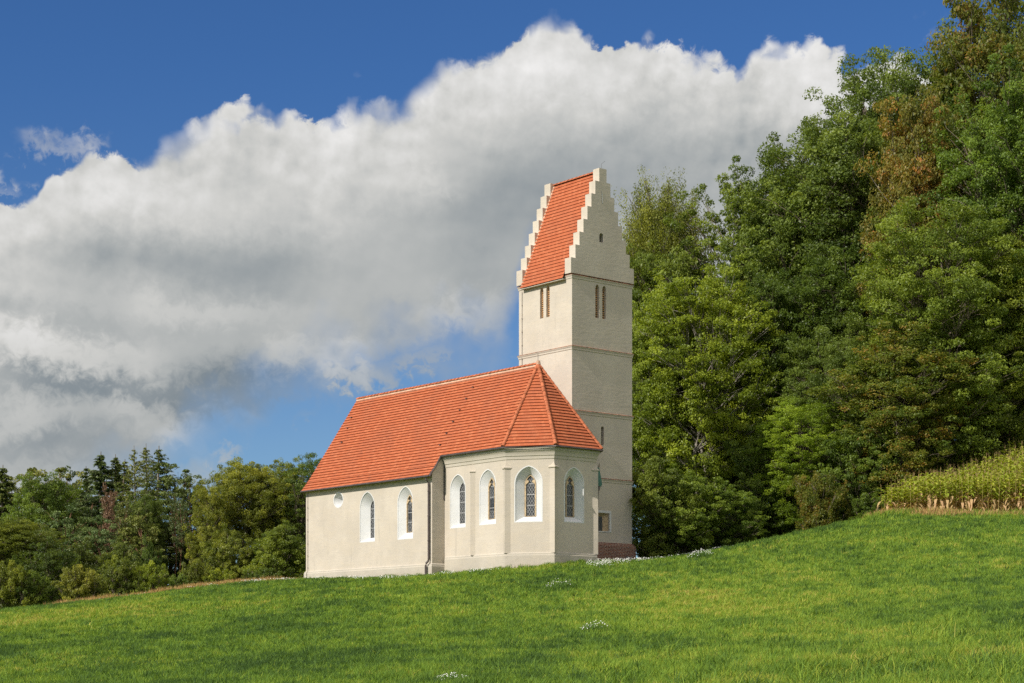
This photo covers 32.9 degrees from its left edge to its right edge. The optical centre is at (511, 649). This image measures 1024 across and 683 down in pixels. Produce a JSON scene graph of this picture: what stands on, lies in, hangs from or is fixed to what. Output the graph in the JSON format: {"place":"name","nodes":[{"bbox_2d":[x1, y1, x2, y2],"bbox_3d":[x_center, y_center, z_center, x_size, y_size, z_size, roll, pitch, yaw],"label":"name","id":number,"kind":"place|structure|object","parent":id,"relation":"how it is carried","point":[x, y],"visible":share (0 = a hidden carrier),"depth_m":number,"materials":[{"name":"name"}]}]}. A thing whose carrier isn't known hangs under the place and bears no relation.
{"place":"outdoors","nodes":[
{"label":"outdoors","id":0,"kind":"place"},
{"bbox_2d":[0,0,1023,584],"label":"sky","id":1,"kind":"structure","parent":0,"point":[227,226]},
{"bbox_2d":[0,475,1023,682],"bbox_3d":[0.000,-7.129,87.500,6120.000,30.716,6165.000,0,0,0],"label":"ground","id":2,"kind":"structure","parent":0,"point":[800,552],"depth_m":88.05,"materials":[{"name":"plant"}]},
{"bbox_2d":[0,467,22,552],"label":"spruce tree","id":3,"kind":"object","parent":2,"relation":"on","point":[6,486],"visible":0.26,"depth_m":164.72,"materials":[{"name":"green plant"}]},
{"bbox_2d":[0,559,40,608],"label":"bush","id":4,"kind":"object","parent":2,"relation":"on","point":[9,573],"visible":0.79,"depth_m":113.01,"materials":[{"name":"green plant"}]},
{"bbox_2d":[3,467,56,541],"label":"pine tree","id":5,"kind":"object","parent":2,"relation":"on","point":[30,469],"visible":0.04,"depth_m":171.73,"materials":[{"name":"green plant"}]},
{"bbox_2d":[0,516,70,606],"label":"broadleaf tree","id":6,"kind":"object","parent":2,"relation":"on","point":[13,536],"visible":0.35,"depth_m":126.70,"materials":[{"name":"green plant"}]},
{"bbox_2d":[15,570,55,606],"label":"bush","id":7,"kind":"object","parent":2,"relation":"on","point":[33,581],"visible":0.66,"depth_m":113.66,"materials":[{"name":"green plant"}]},
{"bbox_2d":[9,536,81,603],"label":"broadleaf tree","id":8,"kind":"object","parent":2,"relation":"on","point":[43,558],"visible":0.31,"depth_m":121.79,"materials":[{"name":"green plant"}]},
{"bbox_2d":[0,470,93,568],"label":"broadleaf tree","id":9,"kind":"object","parent":2,"relation":"on","point":[32,501],"visible":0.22,"depth_m":147.50,"materials":[{"name":"green plant"}]},
{"bbox_2d":[33,531,78,591],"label":"pine tree","id":10,"kind":"object","parent":2,"relation":"on","point":[67,542],"visible":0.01,"depth_m":134.89,"materials":[{"name":"green plant"}]},
{"bbox_2d":[28,467,87,525],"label":"pine tree","id":11,"kind":"object","parent":2,"relation":"on","point":[62,469],"visible":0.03,"depth_m":176.32,"materials":[{"name":"green plant"}]},
{"bbox_2d":[34,502,94,563],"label":"pine tree","id":12,"kind":"object","parent":2,"relation":"on","point":[67,524],"visible":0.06,"depth_m":140.69,"materials":[{"name":"green plant"}]},
{"bbox_2d":[58,465,92,515],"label":"pine tree","id":13,"kind":"object","parent":2,"relation":"on","point":[73,475],"visible":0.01,"depth_m":173.79,"materials":[{"name":"green plant"}]},
{"bbox_2d":[50,564,108,600],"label":"bush","id":14,"kind":"object","parent":2,"relation":"on","point":[81,581],"visible":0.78,"depth_m":111.87,"materials":[{"name":"green plant"}]},
{"bbox_2d":[50,537,111,599],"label":"broadleaf tree","id":15,"kind":"object","parent":2,"relation":"on","point":[88,560],"visible":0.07,"depth_m":130.37,"materials":[{"name":"green plant"}]},
{"bbox_2d":[72,468,93,521],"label":"spruce tree","id":16,"kind":"object","parent":2,"relation":"on","point":[86,484],"visible":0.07,"depth_m":167.86,"materials":[{"name":"green plant"}]},
{"bbox_2d":[79,576,108,596],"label":"bush","id":17,"kind":"object","parent":2,"relation":"on","point":[102,583],"visible":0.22,"depth_m":113.39,"materials":[{"name":"green plant"}]},
{"bbox_2d":[69,489,119,556],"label":"pine tree","id":18,"kind":"object","parent":2,"relation":"on","point":[93,511],"visible":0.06,"depth_m":151.78,"materials":[{"name":"green plant"}]},
{"bbox_2d":[77,454,124,556],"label":"spruce tree","id":19,"kind":"object","parent":2,"relation":"on","point":[99,477],"visible":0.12,"depth_m":165.66,"materials":[{"name":"green plant"}]},
{"bbox_2d":[75,515,133,564],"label":"pine tree","id":20,"kind":"object","parent":2,"relation":"on","point":[96,537],"visible":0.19,"depth_m":138.38,"materials":[{"name":"green plant"}]},
{"bbox_2d":[101,481,117,552],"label":"pine tree","id":21,"kind":"object","parent":2,"relation":"on","point":[108,509],"visible":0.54,"depth_m":147.77,"materials":[{"name":"green plant"}]},
{"bbox_2d":[98,454,130,543],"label":"spruce tree","id":22,"kind":"object","parent":2,"relation":"on","point":[116,465],"visible":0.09,"depth_m":167.75,"materials":[{"name":"green plant"}]},
{"bbox_2d":[97,461,133,555],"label":"spruce tree","id":23,"kind":"object","parent":2,"relation":"on","point":[118,486],"visible":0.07,"depth_m":162.81,"materials":[{"name":"green plant"}]},
{"bbox_2d":[96,536,145,590],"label":"broadleaf tree","id":24,"kind":"object","parent":2,"relation":"on","point":[120,552],"visible":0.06,"depth_m":133.69,"materials":[{"name":"green plant"}]},
{"bbox_2d":[96,554,146,595],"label":"bush","id":25,"kind":"object","parent":2,"relation":"on","point":[116,572],"visible":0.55,"depth_m":116.00,"materials":[{"name":"green plant"}]},
{"bbox_2d":[114,500,134,546],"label":"pine tree","id":26,"kind":"object","parent":2,"relation":"on","point":[126,511],"visible":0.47,"depth_m":149.78,"materials":[{"name":"green plant"}]},
{"bbox_2d":[115,449,145,552],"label":"larch tree","id":27,"kind":"object","parent":2,"relation":"on","point":[135,482],"visible":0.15,"depth_m":159.91,"materials":[{"name":"green plant"}]},
{"bbox_2d":[115,503,172,586],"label":"pine tree","id":28,"kind":"object","parent":2,"relation":"on","point":[137,521],"visible":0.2,"depth_m":145.55,"materials":[{"name":"green plant"}]},
{"bbox_2d":[122,489,169,566],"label":"broadleaf tree","id":29,"kind":"object","parent":2,"relation":"on","point":[152,507],"visible":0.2,"depth_m":151.53,"materials":[{"name":"green plant"}]},
{"bbox_2d":[133,532,164,589],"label":"broadleaf tree","id":30,"kind":"object","parent":2,"relation":"on","point":[148,553],"visible":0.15,"depth_m":137.59,"materials":[{"name":"green plant"}]},
{"bbox_2d":[130,560,168,593],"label":"bush","id":31,"kind":"object","parent":2,"relation":"on","point":[155,580],"visible":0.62,"depth_m":116.36,"materials":[{"name":"green plant"}]},
{"bbox_2d":[128,447,172,568],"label":"larch tree","id":32,"kind":"object","parent":2,"relation":"on","point":[145,452],"visible":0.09,"depth_m":161.88,"materials":[{"name":"green plant"}]},
{"bbox_2d":[117,448,198,588],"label":"larch tree","id":33,"kind":"object","parent":2,"relation":"on","point":[155,467],"visible":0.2,"depth_m":157.66,"materials":[{"name":"green plant"}]},
{"bbox_2d":[134,462,210,579],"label":"pine tree","id":34,"kind":"object","parent":2,"relation":"on","point":[169,483],"visible":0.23,"depth_m":156.71,"materials":[{"name":"green plant"}]},
{"bbox_2d":[166,493,183,575],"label":"pine tree","id":35,"kind":"object","parent":2,"relation":"on","point":[171,528],"visible":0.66,"depth_m":151.91,"materials":[{"name":"green plant"}]},
{"bbox_2d":[167,573,193,588],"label":"bush","id":36,"kind":"object","parent":2,"relation":"on","point":[175,581],"visible":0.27,"depth_m":118.71,"materials":[{"name":"green plant"}]},
{"bbox_2d":[172,500,192,571],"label":"pine tree","id":37,"kind":"object","parent":2,"relation":"on","point":[181,533],"visible":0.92,"depth_m":149.83,"materials":[{"name":"green plant"}]},
{"bbox_2d":[171,476,204,573],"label":"pine tree","id":38,"kind":"object","parent":2,"relation":"on","point":[184,500],"visible":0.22,"depth_m":155.63,"materials":[{"name":"green plant"}]},
{"bbox_2d":[177,558,212,583],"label":"bush","id":39,"kind":"object","parent":2,"relation":"on","point":[195,570],"visible":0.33,"depth_m":120.98,"materials":[{"name":"green plant"}]},
{"bbox_2d":[181,478,235,574],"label":"broadleaf tree","id":40,"kind":"object","parent":2,"relation":"on","point":[213,524],"visible":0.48,"depth_m":145.49,"materials":[{"name":"green plant"}]},
{"bbox_2d":[202,568,232,583],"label":"bush","id":41,"kind":"object","parent":2,"relation":"on","point":[219,575],"visible":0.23,"depth_m":120.52,"materials":[{"name":"green plant"}]},
{"bbox_2d":[199,523,258,579],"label":"broadleaf tree","id":42,"kind":"object","parent":2,"relation":"on","point":[226,551],"visible":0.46,"depth_m":131.09,"materials":[{"name":"green plant"}]},
{"bbox_2d":[189,456,302,560],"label":"broadleaf tree","id":43,"kind":"object","parent":2,"relation":"on","point":[240,491],"visible":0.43,"depth_m":148.35,"materials":[{"name":"green plant"}]},
{"bbox_2d":[245,566,282,579],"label":"bush","id":44,"kind":"object","parent":2,"relation":"on","point":[262,572],"visible":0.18,"depth_m":121.35,"materials":[{"name":"green plant"}]},
{"bbox_2d":[242,533,291,575],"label":"broadleaf tree","id":45,"kind":"object","parent":2,"relation":"on","point":[263,535],"visible":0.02,"depth_m":133.03,"materials":[{"name":"green plant"}]},
{"bbox_2d":[242,519,305,578],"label":"broadleaf tree","id":46,"kind":"object","parent":2,"relation":"on","point":[275,558],"visible":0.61,"depth_m":125.05,"materials":[{"name":"green plant"}]},
{"bbox_2d":[248,457,305,572],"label":"broadleaf tree","id":47,"kind":"object","parent":2,"relation":"on","point":[278,472],"visible":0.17,"depth_m":150.64,"materials":[{"name":"green plant"}]},
{"bbox_2d":[253,463,313,574],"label":"broadleaf tree","id":48,"kind":"object","parent":2,"relation":"on","point":[297,489],"visible":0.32,"depth_m":149.12,"materials":[{"name":"green plant"}]},
{"bbox_2d":[284,452,321,539],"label":"broadleaf tree","id":49,"kind":"object","parent":2,"relation":"on","point":[310,466],"visible":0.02,"depth_m":154.39,"materials":[{"name":"green plant"}]},
{"bbox_2d":[99,546,720,598],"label":"white flowers","id":50,"kind":"object","parent":2,"relation":"on","point":[602,562],"visible":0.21,"depth_m":95.45,"materials":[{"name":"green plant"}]},
{"bbox_2d":[303,558,603,578],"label":"grass","id":51,"kind":"structure","parent":2,"relation":"on","point":[506,566],"depth_m":95.63,"materials":[{"name":"green plant"}]},
{"bbox_2d":[300,161,635,577],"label":"church","id":52,"kind":"structure","parent":2,"relation":"on","point":[527,461],"depth_m":101.07,"materials":[{"name":"beige paint"}]},
{"bbox_2d":[333,492,342,507],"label":"round window","id":53,"kind":"structure","parent":52,"relation":"in","point":[338,497],"depth_m":106.31,"materials":[{"name":"white glass"}]},
{"bbox_2d":[360,491,374,542],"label":"window","id":54,"kind":"structure","parent":52,"relation":"in","point":[367,513],"depth_m":104.09,"materials":[{"name":"white glass"}]},
{"bbox_2d":[397,486,412,539],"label":"window","id":55,"kind":"structure","parent":52,"relation":"in","point":[405,497],"depth_m":101.06,"materials":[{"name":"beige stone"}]},
{"bbox_2d":[450,474,465,528],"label":"window","id":56,"kind":"structure","parent":52,"relation":"in","point":[457,497],"depth_m":98.72,"materials":[{"name":"white glass"}]},
{"bbox_2d":[479,469,495,524],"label":"window","id":57,"kind":"structure","parent":52,"relation":"in","point":[487,485],"depth_m":96.57,"materials":[{"name":"beige stone"}]},
{"bbox_2d":[514,465,542,522],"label":"window","id":58,"kind":"structure","parent":52,"relation":"in","point":[528,491],"depth_m":94.89,"materials":[{"name":"white paint"}]},
{"bbox_2d":[564,467,583,522],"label":"window","id":59,"kind":"structure","parent":52,"relation":"in","point":[574,487],"depth_m":95.54,"materials":[{"name":"beige stone"}]},
{"bbox_2d":[598,510,610,531],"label":"square window","id":60,"kind":"structure","parent":52,"relation":"in","point":[604,517],"depth_m":101.85,"materials":[{"name":"beige stone"}]},
{"bbox_2d":[43,506,1023,604],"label":"dry grass","id":61,"kind":"structure","parent":2,"relation":"on","point":[923,512],"depth_m":104.11,"materials":[{"name":"green plant"}]},
{"bbox_2d":[546,581,576,588],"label":"flower clump","id":62,"kind":"object","parent":2,"relation":"on","point":[564,585],"visible":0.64,"depth_m":75.55,"materials":[{"name":"green plant"}]},
{"bbox_2d":[581,621,609,631],"bbox_3d":[2.398,-0.631,48.907,0.982,0.409,0.863,0,0,0],"label":"flower clump","id":63,"kind":"object","parent":2,"relation":"on","point":[592,627],"visible":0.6,"depth_m":48.79,"materials":[{"name":"green plant"}]},
{"bbox_2d":[611,165,716,484],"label":"birch tree","id":64,"kind":"object","parent":2,"relation":"on","point":[648,225],"visible":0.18,"depth_m":132.52,"materials":[{"name":"green plant"}]},
{"bbox_2d":[630,450,700,559],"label":"broadleaf tree","id":65,"kind":"object","parent":2,"relation":"on","point":[646,497],"visible":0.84,"depth_m":103.07,"materials":[{"name":"green plant"}]},
{"bbox_2d":[632,300,703,476],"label":"broadleaf tree","id":66,"kind":"object","parent":2,"relation":"on","point":[640,453],"visible":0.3,"depth_m":118.99,"materials":[{"name":"green plant"}]},
{"bbox_2d":[626,239,715,552],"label":"broadleaf tree","id":67,"kind":"object","parent":2,"relation":"on","point":[678,266],"visible":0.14,"depth_m":128.93,"materials":[{"name":"green plant"}]},
{"bbox_2d":[632,389,731,552],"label":"broadleaf tree","id":68,"kind":"object","parent":2,"relation":"on","point":[642,471],"depth_m":125.05,"materials":[{"name":"green plant"}]},
{"bbox_2d":[641,462,732,554],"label":"broadleaf tree","id":69,"kind":"object","parent":2,"relation":"on","point":[698,541],"visible":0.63,"depth_m":104.02,"materials":[{"name":"green plant"}]},
{"bbox_2d":[687,548,712,559],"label":"flower clump","id":70,"kind":"object","parent":2,"relation":"on","point":[702,555],"visible":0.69,"depth_m":91.52,"materials":[{"name":"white plant"}]},
{"bbox_2d":[632,254,785,521],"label":"broadleaf tree","id":71,"kind":"object","parent":2,"relation":"on","point":[717,426],"visible":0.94,"depth_m":116.01,"materials":[{"name":"green plant"}]},
{"bbox_2d":[662,162,783,482],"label":"maple tree","id":72,"kind":"object","parent":2,"relation":"on","point":[710,243],"visible":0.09,"depth_m":129.32,"materials":[{"name":"green plant"}]},
{"bbox_2d":[694,480,770,548],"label":"broadleaf tree","id":73,"kind":"object","parent":2,"relation":"on","point":[737,533],"visible":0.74,"depth_m":106.19,"materials":[{"name":"green plant"}]},
{"bbox_2d":[687,271,783,544],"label":"broadleaf tree","id":74,"kind":"object","parent":2,"relation":"on","point":[735,478],"visible":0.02,"depth_m":125.00,"materials":[{"name":"green plant"}]},
{"bbox_2d":[723,503,794,540],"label":"broadleaf tree","id":75,"kind":"object","parent":2,"relation":"on","point":[768,533],"visible":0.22,"depth_m":112.24,"materials":[{"name":"green plant"}]},
{"bbox_2d":[723,417,809,539],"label":"broadleaf tree","id":76,"kind":"object","parent":2,"relation":"on","point":[747,484],"visible":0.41,"depth_m":112.62,"materials":[{"name":"green plant"}]},
{"bbox_2d":[712,267,839,531],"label":"broadleaf tree","id":77,"kind":"object","parent":2,"relation":"on","point":[778,294],"visible":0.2,"depth_m":118.47,"materials":[{"name":"green plant"}]},
{"bbox_2d":[742,396,847,529],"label":"broadleaf tree","id":78,"kind":"object","parent":2,"relation":"on","point":[794,420],"visible":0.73,"depth_m":110.79,"materials":[{"name":"green plant"}]},
{"bbox_2d":[716,153,875,401],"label":"oak tree","id":79,"kind":"object","parent":2,"relation":"on","point":[794,268],"visible":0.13,"depth_m":124.82,"materials":[{"name":"green plant"}]},
{"bbox_2d":[786,470,855,530],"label":"bush","id":80,"kind":"object","parent":2,"relation":"on","point":[816,505],"visible":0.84,"depth_m":106.43,"materials":[{"name":"green plant"}]},
{"bbox_2d":[764,312,884,507],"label":"broadleaf tree","id":81,"kind":"object","parent":2,"relation":"on","point":[834,353],"visible":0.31,"depth_m":114.15,"materials":[{"name":"green plant"}]},
{"bbox_2d":[718,102,956,484],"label":"oak tree","id":82,"kind":"object","parent":2,"relation":"on","point":[862,138],"visible":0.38,"depth_m":121.36,"materials":[{"name":"green plant"}]},
{"bbox_2d":[771,226,921,510],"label":"broadleaf tree","id":83,"kind":"object","parent":2,"relation":"on","point":[839,288],"visible":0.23,"depth_m":117.93,"materials":[{"name":"green plant"}]},
{"bbox_2d":[813,413,904,519],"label":"broadleaf tree","id":84,"kind":"object","parent":2,"relation":"on","point":[851,448],"visible":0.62,"depth_m":107.93,"materials":[{"name":"green plant"}]},
{"bbox_2d":[850,492,885,517],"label":"bush","id":85,"kind":"object","parent":2,"relation":"on","point":[866,503],"visible":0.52,"depth_m":105.49,"materials":[{"name":"green plant"}]},
{"bbox_2d":[780,15,1002,213],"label":"oak tree","id":86,"kind":"object","parent":2,"relation":"on","point":[906,86],"visible":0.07,"depth_m":126.95,"materials":[{"name":"green plant"}]},
{"bbox_2d":[803,320,982,505],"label":"broadleaf tree","id":87,"kind":"object","parent":2,"relation":"on","point":[894,408],"visible":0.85,"depth_m":107.11,"materials":[{"name":"green plant"}]},
{"bbox_2d":[843,83,969,422],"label":"broadleaf tree","id":88,"kind":"object","parent":2,"relation":"on","point":[902,176],"visible":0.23,"depth_m":115.14,"materials":[{"name":"green plant"}]},
{"bbox_2d":[921,473,932,507],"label":"maize plant","id":89,"kind":"object","parent":2,"relation":"on","point":[928,504],"visible":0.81,"depth_m":100.18,"materials":[{"name":"green plant"}]},
{"bbox_2d":[835,193,1023,471],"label":"broadleaf tree","id":90,"kind":"object","parent":2,"relation":"on","point":[900,286],"visible":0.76,"depth_m":107.96,"materials":[{"name":"green plant"}]},
{"bbox_2d":[858,372,1002,473],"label":"broadleaf tree","id":91,"kind":"object","parent":2,"relation":"on","point":[958,431],"visible":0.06,"depth_m":110.79,"materials":[{"name":"green plant"}]},
{"bbox_2d":[934,471,947,507],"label":"maize plant","id":92,"kind":"object","parent":2,"relation":"on","point":[939,481],"visible":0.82,"depth_m":99.97,"materials":[{"name":"green plant"}]},
{"bbox_2d":[862,506,1023,517],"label":"edge grass","id":93,"kind":"structure","parent":2,"relation":"on","point":[890,512],"depth_m":98.66,"materials":[{"name":"green plant"}]},
{"bbox_2d":[945,481,955,508],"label":"maize plant","id":94,"kind":"object","parent":2,"relation":"on","point":[952,497],"visible":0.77,"depth_m":100.01,"materials":[{"name":"green plant"}]},
{"bbox_2d":[892,411,1023,508],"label":"maize field","id":95,"kind":"structure","parent":2,"relation":"on","point":[991,460],"depth_m":107.85,"materials":[{"name":"green plant"}]},
{"bbox_2d":[894,0,1023,414],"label":"broadleaf tree","id":96,"kind":"object","parent":2,"relation":"on","point":[996,35],"visible":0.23,"depth_m":121.27,"materials":[{"name":"green plant"}]},
{"bbox_2d":[959,478,968,510],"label":"maize plant","id":97,"kind":"object","parent":2,"relation":"on","point":[962,503],"visible":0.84,"depth_m":100.21,"materials":[{"name":"green plant"}]},
{"bbox_2d":[965,471,973,510],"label":"maize plant","id":98,"kind":"object","parent":2,"relation":"on","point":[968,499],"visible":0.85,"depth_m":100.11,"materials":[{"name":"green plant"}]},
{"bbox_2d":[966,474,974,510],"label":"maize plant","id":99,"kind":"object","parent":2,"relation":"on","point":[971,501],"visible":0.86,"depth_m":100.02,"materials":[{"name":"green plant"}]},
{"bbox_2d":[919,43,1023,428],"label":"broadleaf tree","id":100,"kind":"object","parent":2,"relation":"on","point":[1004,164],"visible":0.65,"depth_m":110.91,"materials":[{"name":"green plant"}]},
{"bbox_2d":[926,223,1023,453],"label":"broadleaf tree","id":101,"kind":"object","parent":2,"relation":"on","point":[1015,386],"visible":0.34,"depth_m":109.52,"materials":[{"name":"green plant"}]},
{"bbox_2d":[985,474,998,509],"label":"maize plant","id":102,"kind":"object","parent":2,"relation":"on","point":[992,500],"visible":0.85,"depth_m":100.14,"materials":[{"name":"green plant"}]},
{"bbox_2d":[996,478,1010,510],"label":"maize plant","id":103,"kind":"object","parent":2,"relation":"on","point":[1003,506],"visible":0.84,"depth_m":100.13,"materials":[{"name":"green plant"}]},
{"bbox_2d":[1002,471,1015,510],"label":"maize plant","id":104,"kind":"object","parent":2,"relation":"on","point":[1009,492],"visible":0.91,"depth_m":100.09,"materials":[{"name":"green plant"}]},
{"bbox_2d":[1017,475,1023,510],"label":"maize plant","id":105,"kind":"object","parent":2,"relation":"on","point":[1020,505],"visible":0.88,"depth_m":100.22,"materials":[{"name":"green plant"}]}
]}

